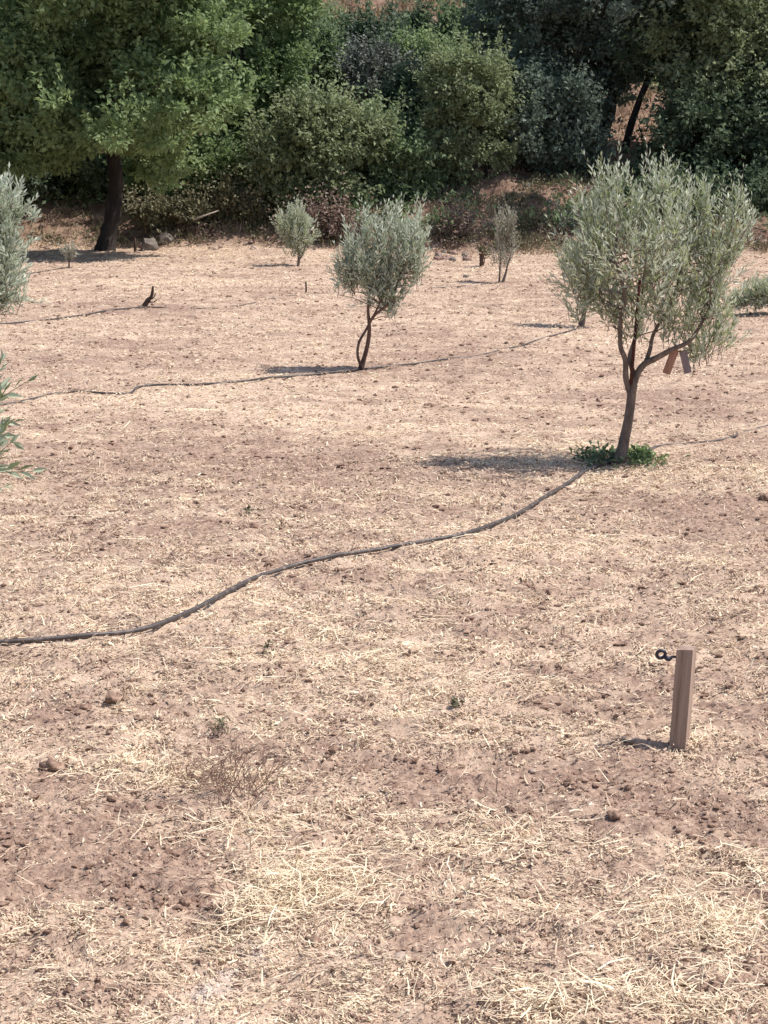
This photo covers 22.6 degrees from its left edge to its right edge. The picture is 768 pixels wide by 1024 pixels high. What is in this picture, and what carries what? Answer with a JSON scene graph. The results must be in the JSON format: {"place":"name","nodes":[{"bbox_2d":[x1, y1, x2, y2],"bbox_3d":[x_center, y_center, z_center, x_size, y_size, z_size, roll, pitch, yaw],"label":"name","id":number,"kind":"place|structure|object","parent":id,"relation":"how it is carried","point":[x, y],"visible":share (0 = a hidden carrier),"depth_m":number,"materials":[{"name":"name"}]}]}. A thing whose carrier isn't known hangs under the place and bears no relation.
{"place":"outdoors","nodes":[
{"label":"outdoors","id":0,"kind":"place"},
{"bbox_2d":[0,0,767,1023],"bbox_3d":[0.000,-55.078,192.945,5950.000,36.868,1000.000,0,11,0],"label":"ground","id":1,"kind":"structure","parent":0,"point":[406,780],"depth_m":8.85,"materials":[{"name":"soil"}]},
{"bbox_2d":[0,349,46,490],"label":"olive tree","id":2,"kind":"object","parent":1,"relation":"on","point":[4,425],"visible":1,"depth_m":5.10,"materials":[{"name":"green plant"}]},
{"bbox_2d":[0,162,51,315],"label":"olive tree","id":3,"kind":"object","parent":1,"relation":"on","point":[10,261],"visible":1,"depth_m":13.25,"materials":[{"name":"green plant"}]},
{"bbox_2d":[38,809,46,813],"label":"soil clod","id":4,"kind":"object","parent":1,"relation":"on","point":[40,811],"visible":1,"depth_m":6.28,"materials":[{"name":"brown soil"}]},
{"bbox_2d":[22,267,67,274],"bbox_3d":[-5.533,-3.661,29.406,0.256,0.040,2.404,7,13,31],"label":"irrigation hose","id":5,"kind":"object","parent":1,"relation":"on","point":[45,270],"visible":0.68,"depth_m":29.70,"materials":[{"name":"plastic"}]},
{"bbox_2d":[39,757,66,772],"bbox_3d":[-1.159,0.883,6.721,0.102,0.057,0.090,0,11,0],"label":"soil clod","id":6,"kind":"object","parent":1,"relation":"on","point":[51,764],"visible":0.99,"depth_m":6.70,"materials":[{"name":"brown soil"}]},
{"bbox_2d":[56,240,81,267],"bbox_3d":[-4.986,-4.083,30.401,0.368,0.466,0.337,7,13,31],"label":"olive sapling","id":7,"kind":"object","parent":1,"relation":"on","point":[69,254],"visible":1,"depth_m":30.41,"materials":[{"name":"green plant"}]},
{"bbox_2d":[0,306,144,323],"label":"irrigation hose","id":8,"kind":"object","parent":1,"relation":"on","point":[72,316],"visible":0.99,"depth_m":22.69,"materials":[{"name":"plastic"}]},
{"bbox_2d":[0,137,149,203],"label":"broadleaf bush","id":9,"kind":"object","parent":1,"relation":"on","point":[86,173],"visible":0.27,"depth_m":37.75,"materials":[{"name":"green plant"}]},
{"bbox_2d":[56,11,106,77],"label":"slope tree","id":10,"kind":"object","parent":1,"relation":"on","point":[76,25],"visible":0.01,"depth_m":45.76,"materials":[{"name":"green plant"}]},
{"bbox_2d":[79,703,91,710],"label":"soil clod","id":11,"kind":"object","parent":1,"relation":"on","point":[86,706],"visible":1,"depth_m":7.30,"materials":[{"name":"brown soil"}]},
{"bbox_2d":[104,692,121,702],"bbox_3d":[-1.050,0.717,7.416,0.067,0.034,0.063,10,15,41],"label":"soil clod","id":12,"kind":"object","parent":1,"relation":"on","point":[111,697],"visible":1,"depth_m":7.40,"materials":[{"name":"brown soil"}]},
{"bbox_2d":[115,1009,130,1019],"bbox_3d":[-0.668,1.277,4.885,0.050,0.027,0.052,0,11,0],"label":"soil clod","id":13,"kind":"object","parent":1,"relation":"on","point":[124,1012],"visible":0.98,"depth_m":4.87,"materials":[{"name":"brown soil"}]},
{"bbox_2d":[134,238,136,251],"bbox_3d":[-4.517,-4.826,34.844,0.058,0.289,0.054,6,13,28],"label":"short post","id":14,"kind":"object","parent":1,"relation":"on","point":[135,246],"visible":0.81,"depth_m":34.83,"materials":[{"name":"brown wood"}]},
{"bbox_2d":[0,0,271,250],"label":"broadleaf tree","id":15,"kind":"object","parent":1,"relation":"on","point":[46,87],"visible":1,"depth_m":32.74,"materials":[{"name":"green plant"}]},
{"bbox_2d":[141,237,158,250],"bbox_3d":[-4.319,-4.901,35.263,0.354,0.276,0.349,-3,12,-13],"label":"boulder","id":16,"kind":"object","parent":1,"relation":"on","point":[150,244],"visible":0.75,"depth_m":35.14,"materials":[{"name":"grey stone"}]},
{"bbox_2d":[142,286,157,305],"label":"broken branch","id":17,"kind":"object","parent":1,"relation":"on","point":[147,301],"visible":0.98,"depth_m":24.03,"materials":[{"name":"brown wood"}]},
{"bbox_2d":[159,232,173,244],"bbox_3d":[-4.100,-5.149,36.111,0.294,0.225,0.267,0,11,0],"label":"boulder","id":18,"kind":"object","parent":1,"relation":"on","point":[163,237],"visible":0.98,"depth_m":36.02,"materials":[{"name":"grey stone"}]},
{"bbox_2d":[120,171,221,232],"bbox_3d":[-4.089,-5.880,36.308,2.003,1.264,1.565,6,13,29],"label":"scrub bush","id":19,"kind":"object","parent":1,"relation":"on","point":[151,211],"visible":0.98,"depth_m":36.27,"materials":[{"name":"green plant"}]},
{"bbox_2d":[0,368,358,404],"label":"irrigation hose","id":20,"kind":"object","parent":1,"relation":"on","point":[197,384],"visible":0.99,"depth_m":16.61,"materials":[{"name":"plastic"}]},
{"bbox_2d":[178,897,190,906],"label":"soil clod","id":21,"kind":"object","parent":1,"relation":"on","point":[186,901],"visible":1,"depth_m":5.63,"materials":[{"name":"brown soil"}]},
{"bbox_2d":[99,113,270,210],"bbox_3d":[-3.700,-6.739,37.270,3.805,1.954,2.169,-4,12,-18],"label":"broadleaf bush","id":22,"kind":"object","parent":1,"relation":"on","point":[221,156],"visible":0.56,"depth_m":36.95,"materials":[{"name":"green plant"}]},
{"bbox_2d":[167,752,216,784],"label":"dry weed","id":23,"kind":"object","parent":1,"relation":"on","point":[190,770],"visible":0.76,"depth_m":6.59,"materials":[{"name":"beige plant"}]},
{"bbox_2d":[194,210,218,219],"bbox_3d":[-3.314,-5.556,35.940,0.544,0.180,0.070,-7,13,-33],"label":"fallen pole","id":24,"kind":"object","parent":1,"relation":"on","point":[205,215],"visible":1,"depth_m":35.89,"materials":[{"name":"brown wood"}]},
{"bbox_2d":[102,0,336,193],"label":"broadleaf tree","id":25,"kind":"object","parent":1,"relation":"on","point":[283,55],"visible":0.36,"depth_m":37.74,"materials":[{"name":"green plant"}]},
{"bbox_2d":[145,294,296,308],"bbox_3d":[-1.802,-2.715,24.786,0.625,0.035,2.865,10,15,42],"label":"irrigation hose","id":26,"kind":"object","parent":1,"relation":"on","point":[209,307],"visible":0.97,"depth_m":24.01,"materials":[{"name":"plastic"}]},
{"bbox_2d":[206,716,236,735],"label":"weed sprig","id":27,"kind":"object","parent":1,"relation":"on","point":[220,722],"visible":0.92,"depth_m":7.10,"materials":[{"name":"green plant"}]},
{"bbox_2d":[180,159,288,225],"bbox_3d":[-2.775,-6.046,36.705,2.228,1.423,1.824,0,11,0],"label":"scrub bush","id":28,"kind":"object","parent":1,"relation":"on","point":[237,201],"visible":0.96,"depth_m":36.54,"materials":[{"name":"green plant"}]},
{"bbox_2d":[237,882,246,889],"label":"stone","id":29,"kind":"object","parent":1,"relation":"on","point":[240,883],"visible":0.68,"depth_m":5.74,"materials":[{"name":"beige stone"}]},
{"bbox_2d":[163,716,327,808],"bbox_3d":[-0.483,0.830,6.473,0.467,0.297,0.441,10,15,41],"label":"dry weed","id":30,"kind":"object","parent":1,"relation":"on","point":[213,781],"visible":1,"depth_m":6.47,"materials":[{"name":"brown plant"}]},
{"bbox_2d":[240,503,259,513],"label":"weed sprig","id":31,"kind":"object","parent":1,"relation":"on","point":[248,510],"visible":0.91,"depth_m":11.15,"materials":[{"name":"green plant"}]},
{"bbox_2d":[259,639,276,654],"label":"weed sprig","id":32,"kind":"object","parent":1,"relation":"on","point":[266,645],"visible":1,"depth_m":8.11,"materials":[{"name":"green plant"}]},
{"bbox_2d":[268,194,323,265],"bbox_3d":[-1.403,-4.519,30.873,0.909,1.183,0.718,0,11,0],"label":"olive tree","id":33,"kind":"object","parent":1,"relation":"on","point":[297,222],"visible":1,"depth_m":30.89,"materials":[{"name":"green plant"}]},
{"bbox_2d":[242,0,359,98],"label":"slope tree","id":34,"kind":"object","parent":1,"relation":"on","point":[326,70],"visible":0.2,"depth_m":42.53,"materials":[{"name":"green plant"}]},
{"bbox_2d":[249,0,359,47],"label":"slope tree","id":35,"kind":"object","parent":1,"relation":"on","point":[334,5],"visible":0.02,"depth_m":47.74,"materials":[{"name":"green plant"}]},
{"bbox_2d":[304,934,320,946],"bbox_3d":[-0.197,1.184,5.309,0.049,0.028,0.056,0,11,0],"label":"soil clod","id":36,"kind":"object","parent":1,"relation":"on","point":[317,939],"visible":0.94,"depth_m":5.30,"materials":[{"name":"brown soil"}]},
{"bbox_2d":[220,64,420,219],"bbox_3d":[-1.210,-6.672,36.911,3.841,3.769,2.884,0,11,0],"label":"round bush","id":37,"kind":"object","parent":1,"relation":"on","point":[326,141],"visible":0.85,"depth_m":36.31,"materials":[{"name":"green plant"}]},
{"bbox_2d":[259,171,388,246],"bbox_3d":[-1.151,-5.417,35.792,2.514,1.858,1.756,0,11,0],"label":"dry shrub","id":38,"kind":"object","parent":1,"relation":"on","point":[333,226],"visible":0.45,"depth_m":35.59,"materials":[{"name":"brown plant"}]},
{"bbox_2d":[0,445,657,643],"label":"irrigation hose","id":39,"kind":"object","parent":1,"relation":"on","point":[179,615],"visible":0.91,"depth_m":9.51,"materials":[{"name":"plastic"}]},
{"bbox_2d":[318,0,407,67],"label":"dark bush","id":40,"kind":"object","parent":1,"relation":"on","point":[360,26],"visible":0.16,"depth_m":44.63,"materials":[{"name":"green plant"}]},
{"bbox_2d":[312,10,429,108],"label":"grey bush","id":41,"kind":"object","parent":1,"relation":"on","point":[364,67],"visible":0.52,"depth_m":40.97,"materials":[{"name":"green plant"}]},
{"bbox_2d":[325,192,431,369],"bbox_3d":[-0.042,-2.120,17.667,1.013,1.676,0.749,0,11,0],"label":"olive tree","id":42,"kind":"object","parent":1,"relation":"on","point":[383,278],"visible":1,"depth_m":17.64,"materials":[{"name":"green plant"}]},
{"bbox_2d":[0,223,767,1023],"bbox_3d":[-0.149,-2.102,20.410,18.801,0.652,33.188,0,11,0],"label":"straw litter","id":43,"kind":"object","parent":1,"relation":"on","point":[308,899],"visible":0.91,"depth_m":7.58,"materials":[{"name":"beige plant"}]},
{"bbox_2d":[0,253,767,1023],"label":"soil crumbs","id":44,"kind":"object","parent":1,"relation":"on","point":[416,983],"visible":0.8,"depth_m":7.43,"materials":[{"name":"brown soil"}]},
{"bbox_2d":[12,0,767,254],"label":"dry grass","id":45,"kind":"structure","parent":1,"relation":"on","point":[405,7],"depth_m":37.19,"materials":[{"name":"brown plant"}]},
{"bbox_2d":[18,166,767,252],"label":"bank scrub","id":46,"kind":"object","parent":1,"relation":"on","point":[449,241],"visible":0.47,"depth_m":36.34,"materials":[{"name":"brown plant"}]},
{"bbox_2d":[19,6,767,232],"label":"undergrowth","id":47,"kind":"object","parent":1,"relation":"on","point":[437,218],"visible":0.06,"depth_m":36.51,"materials":[{"name":"brown plant"}]},
{"bbox_2d":[394,951,406,961],"bbox_3d":[0.043,1.197,5.175,0.040,0.019,0.059,0,11,0],"label":"stone","id":48,"kind":"object","parent":1,"relation":"on","point":[400,955],"visible":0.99,"depth_m":5.16,"materials":[{"name":"beige stone"}]},
{"bbox_2d":[346,79,464,204],"bbox_3d":[0.127,-6.932,37.459,2.938,2.956,2.518,0,11,0],"label":"round bush","id":49,"kind":"object","parent":1,"relation":"on","point":[390,170],"visible":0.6,"depth_m":36.98,"materials":[{"name":"green plant"}]},
{"bbox_2d":[355,34,458,143],"bbox_3d":[0.622,-8.512,39.752,2.520,2.752,2.270,0,11,0],"label":"dark bush","id":50,"kind":"object","parent":1,"relation":"on","point":[404,79],"visible":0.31,"depth_m":39.65,"materials":[{"name":"green plant"}]},
{"bbox_2d":[370,0,444,43],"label":"dark bush","id":51,"kind":"object","parent":1,"relation":"on","point":[415,15],"visible":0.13,"depth_m":46.48,"materials":[{"name":"green plant"}]},
{"bbox_2d":[315,282,500,293],"bbox_3d":[0.346,-3.091,26.571,3.113,0.061,0.173,-6,13,-28],"label":"irrigation hose","id":52,"kind":"object","parent":1,"relation":"on","point":[409,289],"visible":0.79,"depth_m":26.68,"materials":[{"name":"plastic"}]},
{"bbox_2d":[377,13,475,80],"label":"green bush","id":53,"kind":"object","parent":1,"relation":"on","point":[421,38],"visible":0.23,"depth_m":42.27,"materials":[{"name":"green plant"}]},
{"bbox_2d":[350,0,521,87],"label":"slope tree","id":54,"kind":"object","parent":1,"relation":"on","point":[401,25],"visible":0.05,"depth_m":43.47,"materials":[{"name":"green plant"}]},
{"bbox_2d":[448,250,457,254],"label":"rubble stone","id":55,"kind":"object","parent":1,"relation":"on","point":[453,252],"visible":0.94,"depth_m":34.39,"materials":[{"name":"beige stone"}]},
{"bbox_2d":[446,695,464,708],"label":"weed sprig","id":56,"kind":"object","parent":1,"relation":"on","point":[455,703],"visible":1,"depth_m":7.41,"materials":[{"name":"green plant"}]},
{"bbox_2d":[423,187,500,243],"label":"dry shrub","id":57,"kind":"object","parent":1,"relation":"on","point":[458,224],"visible":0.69,"depth_m":35.32,"materials":[{"name":"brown plant"}]},
{"bbox_2d":[394,16,536,186],"bbox_3d":[1.600,-7.938,37.568,2.826,3.434,2.492,0,11,0],"label":"slender tree","id":58,"kind":"object","parent":1,"relation":"on","point":[472,101],"visible":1,"depth_m":37.25,"materials":[{"name":"green plant"}]},
{"bbox_2d":[462,256,471,260],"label":"rubble stone","id":59,"kind":"object","parent":1,"relation":"on","point":[467,258],"visible":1,"depth_m":32.80,"materials":[{"name":"beige stone"}]},
{"bbox_2d":[423,0,520,48],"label":"slope tree","id":60,"kind":"object","parent":1,"relation":"on","point":[452,11],"visible":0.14,"depth_m":45.45,"materials":[{"name":"green plant"}]},
{"bbox_2d":[364,327,579,369],"bbox_3d":[1.184,-1.686,19.602,0.432,0.042,4.505,7,13,31],"label":"irrigation hose","id":61,"kind":"object","parent":1,"relation":"on","point":[467,356],"visible":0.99,"depth_m":18.57,"materials":[{"name":"plastic"}]},
{"bbox_2d":[461,221,495,265],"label":"dry shrub","id":62,"kind":"object","parent":1,"relation":"on","point":[482,249],"visible":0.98,"depth_m":31.23,"materials":[{"name":"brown plant"}]},
{"bbox_2d":[479,254,482,266],"bbox_3d":[1.588,-4.097,31.348,0.066,0.230,0.064,9,15,39],"label":"cut stump","id":63,"kind":"object","parent":1,"relation":"on","point":[481,261],"visible":0.89,"depth_m":31.32,"materials":[{"name":"brown wood"}]},
{"bbox_2d":[488,810,502,817],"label":"soil clod","id":64,"kind":"object","parent":1,"relation":"on","point":[492,813],"visible":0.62,"depth_m":6.32,"materials":[{"name":"brown soil"}]},
{"bbox_2d":[496,938,507,944],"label":"stone","id":65,"kind":"object","parent":1,"relation":"on","point":[500,939],"visible":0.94,"depth_m":5.31,"materials":[{"name":"beige stone"}]},
{"bbox_2d":[489,193,520,281],"bbox_3d":[1.703,-3.888,27.227,0.437,1.278,0.471,5,12,24],"label":"olive tree","id":66,"kind":"object","parent":1,"relation":"on","point":[509,224],"visible":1,"depth_m":27.21,"materials":[{"name":"green plant"}]},
{"bbox_2d":[529,769,538,772],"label":"stone","id":67,"kind":"object","parent":1,"relation":"on","point":[532,770],"visible":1,"depth_m":6.77,"materials":[{"name":"beige stone"}]},
{"bbox_2d":[489,202,580,239],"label":"dry shrub","id":68,"kind":"object","parent":1,"relation":"on","point":[516,223],"visible":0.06,"depth_m":35.43,"materials":[{"name":"brown plant"}]},
{"bbox_2d":[537,601,549,606],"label":"soil clod","id":69,"kind":"object","parent":1,"relation":"on","point":[545,602],"visible":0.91,"depth_m":8.96,"materials":[{"name":"brown soil"}]},
{"bbox_2d":[487,45,625,179],"bbox_3d":[2.992,-7.444,37.967,3.553,3.500,2.704,0,11,0],"label":"blue green tree","id":70,"kind":"object","parent":1,"relation":"on","point":[560,137],"visible":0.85,"depth_m":37.72,"materials":[{"name":"green plant"}]},
{"bbox_2d":[536,198,591,236],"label":"scrub bush","id":71,"kind":"object","parent":1,"relation":"on","point":[571,226],"visible":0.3,"depth_m":35.44,"materials":[{"name":"green plant"}]},
{"bbox_2d":[456,0,674,138],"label":"grey leaf tree","id":72,"kind":"object","parent":1,"relation":"on","point":[574,25],"visible":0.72,"depth_m":39.07,"materials":[{"name":"green plant"}]},
{"bbox_2d":[562,778,575,785],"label":"soil clod","id":73,"kind":"object","parent":1,"relation":"on","point":[571,781],"visible":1,"depth_m":6.59,"materials":[{"name":"brown soil"}]},
{"bbox_2d":[555,215,611,326],"bbox_3d":[2.273,-2.705,21.638,0.748,1.290,0.594,0,11,0],"label":"olive tree","id":74,"kind":"object","parent":1,"relation":"on","point":[574,282],"visible":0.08,"depth_m":21.62,"materials":[{"name":"green plant"}]},
{"bbox_2d":[560,438,640,474],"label":"weed clump","id":75,"kind":"object","parent":1,"relation":"on","point":[594,453],"visible":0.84,"depth_m":13.10,"materials":[{"name":"green plant"}]},
{"bbox_2d":[606,810,620,819],"bbox_3d":[0.747,0.982,6.244,0.046,0.027,0.046,7,13,30],"label":"soil clod","id":76,"kind":"object","parent":1,"relation":"on","point":[613,814],"visible":1,"depth_m":6.23,"materials":[{"name":"brown soil"}]},
{"bbox_2d":[604,443,690,468],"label":"weed clump","id":77,"kind":"object","parent":1,"relation":"on","point":[646,455],"visible":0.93,"depth_m":12.98,"materials":[{"name":"green plant"}]},
{"bbox_2d":[538,137,761,463],"bbox_3d":[1.791,-1.377,12.746,1.475,2.255,1.345,-7,13,-30],"label":"olive tree","id":78,"kind":"object","parent":1,"relation":"on","point":[680,256],"visible":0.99,"depth_m":12.65,"materials":[{"name":"green plant"}]},
{"bbox_2d":[629,280,641,386],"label":"branch","id":79,"kind":"object","parent":78,"relation":"attached to","point":[634,345],"visible":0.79,"depth_m":12.73,"materials":[{"name":"wood"}]},
{"bbox_2d":[663,343,678,374],"bbox_3d":[1.909,-1.031,12.775,0.106,0.241,0.024,0,11,0],"label":"hanging slat","id":80,"kind":"object","parent":78,"relation":"hanging from","point":[670,362],"visible":1,"depth_m":12.78,"materials":[{"name":"brown wood"}]},
{"bbox_2d":[679,340,691,373],"bbox_3d":[2.011,-1.033,12.805,0.085,0.226,0.024,4,12,17],"label":"hanging slat","id":81,"kind":"object","parent":78,"relation":"hanging from","point":[685,362],"visible":1,"depth_m":12.81,"materials":[{"name":"grey wood"}]},
{"bbox_2d":[596,0,725,153],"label":"leaning tree","id":82,"kind":"object","parent":1,"relation":"on","point":[635,73],"visible":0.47,"depth_m":38.48,"materials":[{"name":"green plant"}]},
{"bbox_2d":[655,646,696,750],"bbox_3d":[1.063,0.714,7.032,0.148,0.458,0.075,2,12,11],"label":"wooden stake","id":83,"kind":"object","parent":1,"relation":"on","point":[685,656],"visible":0.97,"depth_m":6.99,"materials":[{"name":"brown wood"}]},
{"bbox_2d":[600,145,767,220],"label":"broadleaf bush","id":84,"kind":"object","parent":1,"relation":"on","point":[757,187],"visible":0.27,"depth_m":36.10,"materials":[{"name":"green plant"}]},
{"bbox_2d":[615,36,767,184],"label":"broadleaf tree","id":85,"kind":"object","parent":1,"relation":"on","point":[732,132],"visible":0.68,"depth_m":37.23,"materials":[{"name":"green plant"}]},
{"bbox_2d":[623,0,767,167],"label":"broadleaf tree","id":86,"kind":"object","parent":1,"relation":"on","point":[736,23],"visible":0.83,"depth_m":37.62,"materials":[{"name":"green plant"}]},
{"bbox_2d":[657,425,767,446],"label":"irrigation hose","id":87,"kind":"object","parent":1,"relation":"on","point":[735,435],"visible":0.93,"depth_m":13.82,"materials":[{"name":"plastic"}]},
{"bbox_2d":[722,273,767,315],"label":"olive bush","id":88,"kind":"object","parent":1,"relation":"on","point":[755,291],"visible":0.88,"depth_m":22.81,"materials":[{"name":"green plant"}]},
{"bbox_2d":[758,494,767,500],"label":"soil clod","id":89,"kind":"object","parent":1,"relation":"on","point":[764,497],"visible":1,"depth_m":11.57,"materials":[{"name":"brown soil"}]}
]}

